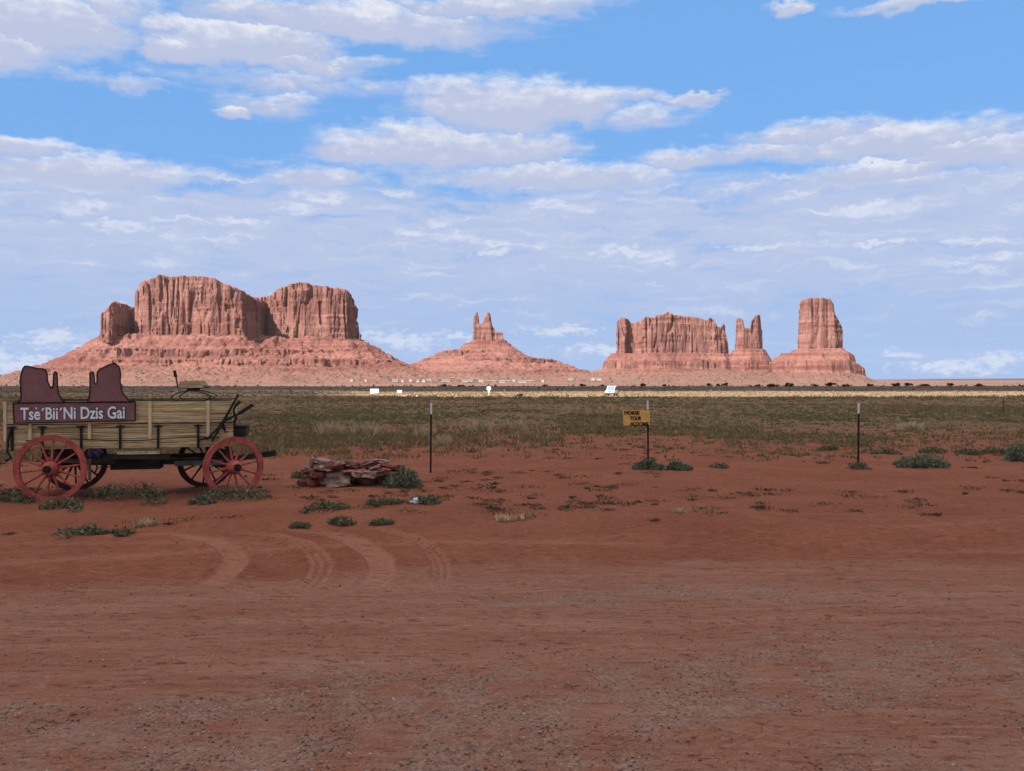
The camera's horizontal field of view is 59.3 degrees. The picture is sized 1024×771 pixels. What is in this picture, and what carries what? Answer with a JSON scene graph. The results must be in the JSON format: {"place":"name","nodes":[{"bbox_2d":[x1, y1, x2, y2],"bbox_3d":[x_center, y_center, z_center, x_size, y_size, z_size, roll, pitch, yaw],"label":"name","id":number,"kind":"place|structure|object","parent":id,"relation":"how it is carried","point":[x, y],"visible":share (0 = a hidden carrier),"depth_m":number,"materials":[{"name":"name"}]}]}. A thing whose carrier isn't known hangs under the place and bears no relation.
{"place":"outdoors","nodes":[
{"label":"outdoors","id":0,"kind":"place"},
{"bbox_2d":[0,380,1023,770],"bbox_3d":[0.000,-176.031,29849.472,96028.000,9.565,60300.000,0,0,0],"label":"ground","id":1,"kind":"structure","parent":0,"point":[490,556],"depth_m":7.58,"materials":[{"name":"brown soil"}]},
{"bbox_2d":[0,486,37,503],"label":"weed","id":2,"kind":"object","parent":1,"relation":"on","point":[11,495],"visible":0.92,"depth_m":12.92,"materials":[{"name":"green plant"}]},
{"bbox_2d":[39,496,84,511],"bbox_3d":[-6.079,1.589,12.184,0.746,0.192,0.462,0,0,28],"label":"weed","id":3,"kind":"object","parent":1,"relation":"on","point":[66,502],"visible":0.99,"depth_m":12.19,"materials":[{"name":"green plant"}]},
{"bbox_2d":[49,523,113,538],"bbox_3d":[-4.838,1.621,10.212,0.752,0.152,0.566,0,0,-31],"label":"weed","id":4,"kind":"object","parent":1,"relation":"on","point":[89,530],"visible":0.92,"depth_m":10.11,"materials":[{"name":"green plant"}]},
{"bbox_2d":[101,529,134,536],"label":"weed","id":5,"kind":"object","parent":1,"relation":"on","point":[119,532],"visible":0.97,"depth_m":10.13,"materials":[{"name":"green plant"}]},
{"bbox_2d":[80,479,174,504],"bbox_3d":[-5.658,1.531,13.105,1.572,0.296,1.094,0,0,0],"label":"weed","id":6,"kind":"object","parent":1,"relation":"on","point":[145,491],"visible":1,"depth_m":13.11,"materials":[{"name":"green plant"}]},
{"bbox_2d":[3,370,275,500],"bbox_3d":[-5.633,0.724,13.987,3.793,1.921,1.900,0,0,-13],"label":"farm wagon","id":7,"kind":"object","parent":1,"relation":"on","point":[212,427],"visible":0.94,"depth_m":13.52,"materials":[{"name":"brown wood"}]},
{"bbox_2d":[12,362,135,423],"bbox_3d":[-6.394,0.106,13.175,1.667,0.891,0.041,0,0,-13],"label":"wagon sign","id":8,"kind":"object","parent":7,"relation":"attached to","point":[41,400],"visible":1,"depth_m":13.15,"materials":[{"name":"red paint"}]},
{"bbox_2d":[86,448,103,458],"bbox_3d":[-6.173,0.999,13.330,0.248,0.171,0.155,0,0,-34],"label":"bundle","id":9,"kind":"object","parent":7,"relation":"attached to","point":[96,452],"visible":1,"depth_m":13.29,"materials":[{"name":"purple fabric"}]},
{"bbox_2d":[132,517,159,526],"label":"grass tuft","id":10,"kind":"object","parent":1,"relation":"on","point":[150,523],"visible":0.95,"depth_m":10.81,"materials":[{"name":"plant"}]},
{"bbox_2d":[187,494,218,505],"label":"weed","id":11,"kind":"object","parent":1,"relation":"on","point":[198,501],"visible":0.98,"depth_m":12.67,"materials":[{"name":"green plant"}]},
{"bbox_2d":[190,483,272,501],"bbox_3d":[-4.091,1.562,13.136,1.173,0.233,0.837,0,0,0],"label":"weed","id":12,"kind":"object","parent":1,"relation":"on","point":[228,494],"visible":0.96,"depth_m":13.21,"materials":[{"name":"green plant"}]},
{"bbox_2d":[0,274,497,382],"bbox_3d":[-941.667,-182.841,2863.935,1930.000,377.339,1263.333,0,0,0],"label":"sandstone mesa","id":13,"kind":"structure","parent":1,"relation":"on","point":[205,324],"depth_m":2970.31,"materials":[{"name":"brown stone"}]},
{"bbox_2d":[461,379,472,381],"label":"village house","id":14,"kind":"structure","parent":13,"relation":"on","point":[467,380],"depth_m":2653.66,"materials":[{"name":"white"}]},
{"bbox_2d":[290,470,308,478],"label":"weed","id":15,"kind":"object","parent":1,"relation":"on","point":[296,474],"visible":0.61,"depth_m":16.01,"materials":[{"name":"green plant"}]},
{"bbox_2d":[288,520,311,528],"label":"weed","id":16,"kind":"object","parent":1,"relation":"on","point":[297,525],"visible":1,"depth_m":10.64,"materials":[{"name":"green plant"}]},
{"bbox_2d":[298,478,306,485],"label":"stone","id":17,"kind":"object","parent":1,"relation":"on","point":[302,481],"visible":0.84,"depth_m":14.80,"materials":[{"name":"brown stone"}]},
{"bbox_2d":[304,477,321,486],"bbox_3d":[-3.318,1.577,14.996,0.294,0.105,0.876,1,4,-16],"label":"stone","id":18,"kind":"object","parent":1,"relation":"on","point":[311,481],"visible":0.77,"depth_m":14.76,"materials":[{"name":"brown stone"}]},
{"bbox_2d":[313,471,323,478],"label":"stone","id":19,"kind":"object","parent":18,"relation":"on","point":[319,474],"visible":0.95,"depth_m":14.69,"materials":[{"name":"brown stone"}]},
{"bbox_2d":[309,470,328,478],"bbox_3d":[-3.196,1.461,14.979,0.381,0.083,0.832,-1,3,-5],"label":"stone","id":20,"kind":"object","parent":18,"relation":"on","point":[312,474],"visible":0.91,"depth_m":14.79,"materials":[{"name":"brown stone"}]},
{"bbox_2d":[304,462,328,469],"bbox_3d":[-3.163,1.343,15.040,0.879,0.097,0.656,-7,-3,2],"label":"stone","id":21,"kind":"object","parent":20,"relation":"on","point":[315,465],"visible":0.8,"depth_m":14.85,"materials":[{"name":"stone"}]},
{"bbox_2d":[316,464,325,468],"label":"stone","id":22,"kind":"object","parent":21,"relation":"on","point":[320,466],"visible":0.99,"depth_m":14.74,"materials":[{"name":"beige stone"}]},
{"bbox_2d":[326,465,338,468],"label":"stone","id":23,"kind":"object","parent":21,"relation":"on","point":[331,466],"visible":0.87,"depth_m":14.70,"materials":[{"name":"stone"}]},
{"bbox_2d":[300,500,353,511],"bbox_3d":[-2.496,1.619,12.179,0.713,0.133,0.443,0,0,-29],"label":"weed","id":24,"kind":"object","parent":1,"relation":"on","point":[331,505],"visible":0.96,"depth_m":12.15,"materials":[{"name":"green plant"}]},
{"bbox_2d":[319,478,336,484],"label":"stone","id":25,"kind":"object","parent":1,"relation":"on","point":[326,480],"visible":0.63,"depth_m":14.78,"materials":[{"name":"grey stone"}]},
{"label":"stone","id":26,"kind":"object","parent":25,"relation":"on","visible":0},
{"bbox_2d":[326,470,343,477],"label":"stone","id":27,"kind":"object","parent":26,"relation":"on","point":[330,474],"visible":0.88,"depth_m":14.86,"materials":[{"name":"grey stone"}]},
{"bbox_2d":[336,464,347,469],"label":"stone","id":28,"kind":"object","parent":27,"relation":"on","point":[345,468],"visible":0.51,"depth_m":15.03,"materials":[{"name":"brown stone"}]},
{"bbox_2d":[329,460,344,465],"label":"stone","id":29,"kind":"object","parent":28,"relation":"on","point":[339,462],"visible":0.79,"depth_m":14.74,"materials":[{"name":"brown stone"}]},
{"bbox_2d":[345,460,368,465],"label":"stone","id":30,"kind":"object","parent":28,"relation":"on","point":[351,463],"visible":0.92,"depth_m":14.94,"materials":[{"name":"stone"}]},
{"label":"stone","id":31,"kind":"object","parent":28,"relation":"on","visible":0},
{"bbox_2d":[347,465,358,468],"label":"stone","id":32,"kind":"object","parent":31,"relation":"on","point":[354,466],"visible":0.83,"depth_m":14.90,"materials":[{"name":"brown stone"}]},
{"bbox_2d":[356,457,386,469],"bbox_3d":[-2.405,1.308,15.115,0.560,0.046,0.497,-21,-8,13],"label":"stone","id":33,"kind":"object","parent":31,"relation":"on","point":[368,462],"visible":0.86,"depth_m":14.98,"materials":[{"name":"brown stone"}]},
{"bbox_2d":[314,419,346,435],"bbox_3d":[-5.753,1.328,28.549,1.098,0.565,0.892,0,0,0],"label":"grass tuft","id":34,"kind":"object","parent":1,"relation":"on","point":[331,429],"visible":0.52,"depth_m":28.40,"materials":[{"name":"plant"}]},
{"bbox_2d":[326,479,351,487],"bbox_3d":[-2.868,1.601,14.822,0.505,0.093,0.393,-7,4,-10],"label":"stone","id":35,"kind":"object","parent":1,"relation":"on","point":[336,483],"visible":1,"depth_m":14.67,"materials":[{"name":"beige stone"}]},
{"bbox_2d":[326,515,357,525],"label":"weed","id":36,"kind":"object","parent":1,"relation":"on","point":[342,520],"visible":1,"depth_m":10.89,"materials":[{"name":"green plant"}]},
{"bbox_2d":[336,476,352,480],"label":"stone","id":37,"kind":"object","parent":1,"relation":"on","point":[343,478],"visible":0.93,"depth_m":14.82,"materials":[{"name":"beige stone"}]},
{"bbox_2d":[349,420,381,435],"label":"grass tuft","id":38,"kind":"object","parent":1,"relation":"on","point":[360,431],"visible":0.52,"depth_m":28.22,"materials":[{"name":"plant"}]},
{"bbox_2d":[356,478,375,484],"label":"stone","id":39,"kind":"object","parent":1,"relation":"on","point":[369,481],"visible":0.84,"depth_m":14.87,"materials":[{"name":"brown stone"}]},
{"bbox_2d":[370,389,378,393],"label":"roadside board","id":40,"kind":"object","parent":1,"relation":"on","point":[374,390],"visible":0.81,"depth_m":204.99,"materials":[{"name":"white paint"}]},
{"bbox_2d":[367,517,394,525],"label":"weed","id":41,"kind":"object","parent":1,"relation":"on","point":[381,521],"visible":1,"depth_m":10.89,"materials":[{"name":"green plant"}]},
{"bbox_2d":[374,477,387,484],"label":"stone","id":42,"kind":"object","parent":1,"relation":"on","point":[378,482],"visible":0.25,"depth_m":14.91,"materials":[{"name":"brown stone"}]},
{"bbox_2d":[375,476,384,481],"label":"stone","id":43,"kind":"object","parent":42,"relation":"on","point":[379,478],"visible":0.48,"depth_m":14.92,"materials":[{"name":"brown stone"}]},
{"bbox_2d":[347,468,367,477],"bbox_3d":[-2.536,1.464,14.903,0.574,0.097,0.544,13,-2,11],"label":"stone","id":44,"kind":"object","parent":43,"relation":"on","point":[357,473],"visible":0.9,"depth_m":14.75,"materials":[{"name":"beige stone"}]},
{"bbox_2d":[361,469,383,476],"bbox_3d":[-2.299,1.445,14.836,0.371,0.102,0.353,-3,1,-10],"label":"stone","id":45,"kind":"object","parent":43,"relation":"on","point":[369,473],"visible":0.91,"depth_m":14.70,"materials":[{"name":"beige stone"}]},
{"bbox_2d":[358,463,379,469],"bbox_3d":[-2.411,1.361,15.197,0.385,0.073,0.778,7,-5,-10],"label":"stone","id":46,"kind":"object","parent":45,"relation":"on","point":[362,465],"visible":0.72,"depth_m":14.96,"materials":[{"name":"brown stone"}]},
{"label":"stone","id":47,"kind":"object","parent":46,"relation":"on","visible":0},
{"bbox_2d":[372,459,389,462],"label":"stone","id":48,"kind":"object","parent":47,"relation":"on","point":[383,461],"visible":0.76,"depth_m":15.22,"materials":[{"name":"brown stone"}]},
{"bbox_2d":[376,468,386,474],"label":"stone","id":49,"kind":"object","parent":45,"relation":"on","point":[380,471],"visible":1,"depth_m":14.65,"materials":[{"name":"brown stone"}]},
{"bbox_2d":[363,497,405,505],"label":"weed","id":50,"kind":"object","parent":1,"relation":"on","point":[383,501],"visible":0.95,"depth_m":12.66,"materials":[{"name":"green plant"}]},
{"bbox_2d":[382,465,423,487],"bbox_3d":[-1.788,1.478,14.761,0.746,0.390,0.502,0,0,0],"label":"bush","id":51,"kind":"object","parent":1,"relation":"on","point":[408,478],"visible":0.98,"depth_m":14.67,"materials":[{"name":"green plant"}]},
{"bbox_2d":[409,497,422,503],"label":"plastic litter","id":52,"kind":"object","parent":1,"relation":"on","point":[416,499],"visible":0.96,"depth_m":12.70,"materials":[{"name":"white plastic"}]},
{"bbox_2d":[404,493,441,504],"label":"weed","id":53,"kind":"object","parent":1,"relation":"on","point":[430,499],"visible":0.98,"depth_m":12.72,"materials":[{"name":"green plant"}]},
{"bbox_2d":[410,424,436,437],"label":"grass tuft","id":54,"kind":"object","parent":1,"relation":"on","point":[421,432],"visible":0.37,"depth_m":27.08,"materials":[{"name":"plant"}]},
{"bbox_2d":[430,403,431,472],"bbox_3d":[-1.515,1.028,16.781,0.036,1.404,0.046,1,0,-17],"label":"fence post","id":55,"kind":"object","parent":1,"relation":"on","point":[430,437],"visible":0.93,"depth_m":16.77,"materials":[{"name":"metal"}]},
{"bbox_2d":[429,434,452,445],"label":"grass tuft","id":56,"kind":"object","parent":1,"relation":"on","point":[443,440],"visible":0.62,"depth_m":23.93,"materials":[{"name":"plant"}]},
{"bbox_2d":[467,418,494,431],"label":"grass tuft","id":57,"kind":"object","parent":1,"relation":"on","point":[477,427],"visible":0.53,"depth_m":29.84,"materials":[{"name":"plant"}]},
{"bbox_2d":[409,312,589,382],"bbox_3d":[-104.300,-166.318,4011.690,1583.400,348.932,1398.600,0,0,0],"label":"spire butte","id":58,"kind":"object","parent":1,"relation":"on","point":[491,347],"visible":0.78,"depth_m":3986.34,"materials":[{"name":"stone"}]},
{"bbox_2d":[0,364,1023,391],"bbox_3d":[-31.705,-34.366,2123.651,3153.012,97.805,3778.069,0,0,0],"label":"scrub","id":59,"kind":"object","parent":1,"relation":"on","point":[534,384],"visible":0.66,"depth_m":1094.11,"materials":[{"name":"green plant"}]},
{"bbox_2d":[0,446,1023,534],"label":"ground weeds","id":60,"kind":"object","parent":1,"relation":"on","point":[756,507],"visible":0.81,"depth_m":13.46,"materials":[{"name":"green plant"}]},
{"bbox_2d":[498,419,526,430],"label":"grass tuft","id":61,"kind":"object","parent":1,"relation":"on","point":[514,426],"visible":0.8,"depth_m":30.89,"materials":[{"name":"plant"}]},
{"bbox_2d":[495,512,531,520],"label":"grass tuft","id":62,"kind":"object","parent":1,"relation":"on","point":[505,517],"visible":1,"depth_m":11.30,"materials":[{"name":"plant"}]},
{"bbox_2d":[605,386,617,395],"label":"parked car","id":63,"kind":"object","parent":1,"relation":"on","point":[611,390],"visible":0.93,"depth_m":165.11,"materials":[{"name":"white paint"}]},
{"bbox_2d":[647,400,648,467],"bbox_3d":[2.668,1.017,17.693,0.036,1.446,0.046,-1,1,-17],"label":"fence post","id":64,"kind":"object","parent":1,"relation":"on","point":[648,437],"visible":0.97,"depth_m":17.68,"materials":[{"name":"metal"}]},
{"bbox_2d":[623,409,650,425],"bbox_3d":[2.467,0.633,17.636,0.582,0.329,0.022,0,0,0],"label":"tour sign","id":65,"kind":"object","parent":64,"relation":"attached to","point":[636,417],"visible":1,"depth_m":17.63,"materials":[{"name":"yellow wood"}]},
{"bbox_2d":[631,457,664,469],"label":"bush","id":66,"kind":"object","parent":1,"relation":"on","point":[642,464],"visible":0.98,"depth_m":17.60,"materials":[{"name":"green plant"}]},
{"bbox_2d":[542,312,792,382],"bbox_3d":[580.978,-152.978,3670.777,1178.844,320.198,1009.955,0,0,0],"label":"fluted butte","id":67,"kind":"object","parent":1,"relation":"on","point":[670,342],"visible":0.75,"depth_m":3755.22,"materials":[{"name":"stone"}]},
{"bbox_2d":[663,459,693,470],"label":"bush","id":68,"kind":"object","parent":1,"relation":"on","point":[675,464],"visible":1,"depth_m":17.49,"materials":[{"name":"green plant"}]},
{"bbox_2d":[671,507,711,513],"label":"grass tuft","id":69,"kind":"object","parent":1,"relation":"on","point":[679,510],"visible":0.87,"depth_m":11.92,"materials":[{"name":"plant"}]},
{"bbox_2d":[708,462,729,468],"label":"weed","id":70,"kind":"object","parent":1,"relation":"on","point":[722,465],"visible":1,"depth_m":17.89,"materials":[{"name":"green plant"}]},
{"bbox_2d":[784,383,793,386],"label":"juniper tree","id":71,"kind":"object","parent":1,"relation":"on","point":[788,385],"visible":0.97,"depth_m":379.85,"materials":[{"name":"green plant"}]},
{"bbox_2d":[766,298,877,381],"bbox_3d":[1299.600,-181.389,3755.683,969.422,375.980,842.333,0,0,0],"label":"block butte","id":72,"kind":"object","parent":1,"relation":"on","point":[820,343],"visible":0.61,"depth_m":3726.21,"materials":[{"name":"stone"}]},
{"bbox_2d":[817,443,838,450],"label":"weed","id":73,"kind":"object","parent":1,"relation":"on","point":[827,447],"visible":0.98,"depth_m":22.48,"materials":[{"name":"green plant"}]},
{"bbox_2d":[857,403,859,461],"bbox_3d":[6.908,1.051,17.956,0.037,1.405,0.046,0,0,-17],"label":"fence post","id":74,"kind":"object","parent":1,"relation":"on","point":[858,430],"visible":0.96,"depth_m":17.94,"materials":[{"name":"metal"}]},
{"bbox_2d":[845,461,871,469],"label":"weed","id":75,"kind":"object","parent":1,"relation":"on","point":[858,466],"visible":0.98,"depth_m":17.77,"materials":[{"name":"green plant"}]},
{"bbox_2d":[859,447,905,454],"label":"weed","id":76,"kind":"object","parent":1,"relation":"on","point":[884,451],"visible":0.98,"depth_m":21.28,"materials":[{"name":"green plant"}]},
{"bbox_2d":[895,421,926,431],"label":"grass tuft","id":77,"kind":"object","parent":1,"relation":"on","point":[913,427],"visible":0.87,"depth_m":30.26,"materials":[{"name":"plant"}]},
{"bbox_2d":[890,452,951,468],"bbox_3d":[8.304,1.502,18.291,1.242,0.326,0.852,0,0,0],"label":"bush","id":78,"kind":"object","parent":1,"relation":"on","point":[918,461],"visible":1,"depth_m":18.06,"materials":[{"name":"green plant"}]},
{"bbox_2d":[917,446,947,453],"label":"weed","id":79,"kind":"object","parent":1,"relation":"on","point":[932,449],"visible":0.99,"depth_m":21.43,"materials":[{"name":"green plant"}]},
{"bbox_2d":[952,448,984,454],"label":"weed","id":80,"kind":"object","parent":1,"relation":"on","point":[970,451],"visible":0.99,"depth_m":21.23,"materials":[{"name":"green plant"}]},
{"bbox_2d":[980,446,1006,453],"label":"weed","id":81,"kind":"object","parent":1,"relation":"on","point":[993,450],"visible":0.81,"depth_m":21.45,"materials":[{"name":"green plant"}]},
{"bbox_2d":[1003,442,1023,460],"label":"bush","id":82,"kind":"object","parent":1,"relation":"on","point":[1016,453],"visible":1,"depth_m":19.68,"materials":[{"name":"green plant"}]},
{"bbox_2d":[0,393,1023,462],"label":"grass","id":83,"kind":"structure","parent":0,"point":[263,441],"depth_m":35.03,"materials":[{"name":"green plant"}]},
{"bbox_2d":[0,390,1023,396],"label":"straw grass","id":84,"kind":"structure","parent":0,"point":[567,394],"depth_m":201.37,"materials":[{"name":"plant"}]},
{"bbox_2d":[0,0,1023,378],"label":"sky","id":85,"kind":"structure","parent":0,"point":[560,171],"materials":[{"name":"blue"}]},
{"bbox_2d":[729,315,770,375],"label":"twin pinnacles","id":86,"kind":"object","parent":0,"point":[749,354],"visible":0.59,"depth_m":3758.37,"materials":[{"name":"stone"}]},
{"bbox_2d":[873,378,1023,379],"bbox_3d":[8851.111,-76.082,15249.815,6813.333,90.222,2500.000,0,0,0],"label":"hills","id":87,"kind":"structure","parent":0,"point":[960,379],"depth_m":13999.69,"materials":[{"name":"stone"}]},
{"label":"stone","id":88,"kind":"object","parent":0,"visible":0},
{"bbox_2d":[370,465,380,469],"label":"stone","id":89,"kind":"object","parent":88,"relation":"on","point":[375,467],"visible":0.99,"depth_m":14.75,"materials":[{"name":"beige stone"}]},
{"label":"stone","id":90,"kind":"object","parent":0,"visible":0},
{"bbox_2d":[300,469,308,474],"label":"stone","id":91,"kind":"object","parent":90,"relation":"on","point":[304,473],"visible":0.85,"depth_m":14.90,"materials":[{"name":"brown stone"}]},
{"bbox_2d":[303,466,318,471],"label":"stone","id":92,"kind":"object","parent":91,"relation":"on","point":[308,469],"visible":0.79,"depth_m":14.87,"materials":[{"name":"stone"}]},
{"bbox_2d":[308,456,314,466],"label":"stone","id":93,"kind":"object","parent":90,"relation":"on","point":[311,460],"visible":0.73,"depth_m":14.94,"materials":[{"name":"brown stone"}]},
{"label":"stone","id":94,"kind":"object","parent":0,"visible":0},
{"bbox_2d":[383,470,398,476],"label":"stone","id":95,"kind":"object","parent":94,"relation":"on","point":[385,473],"visible":0.3,"depth_m":14.96,"materials":[{"name":"brown stone"}]},
{"bbox_2d":[378,463,396,469],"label":"stone","id":96,"kind":"object","parent":95,"relation":"on","point":[389,466],"visible":0.8,"depth_m":15.05,"materials":[{"name":"brown stone"}]},
{"label":"stone","id":97,"kind":"object","parent":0,"visible":0},
{"bbox_2d":[313,458,331,462],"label":"stone","id":98,"kind":"object","parent":97,"relation":"on","point":[320,460],"visible":0.88,"depth_m":14.94,"materials":[{"name":"stone"}]}
]}

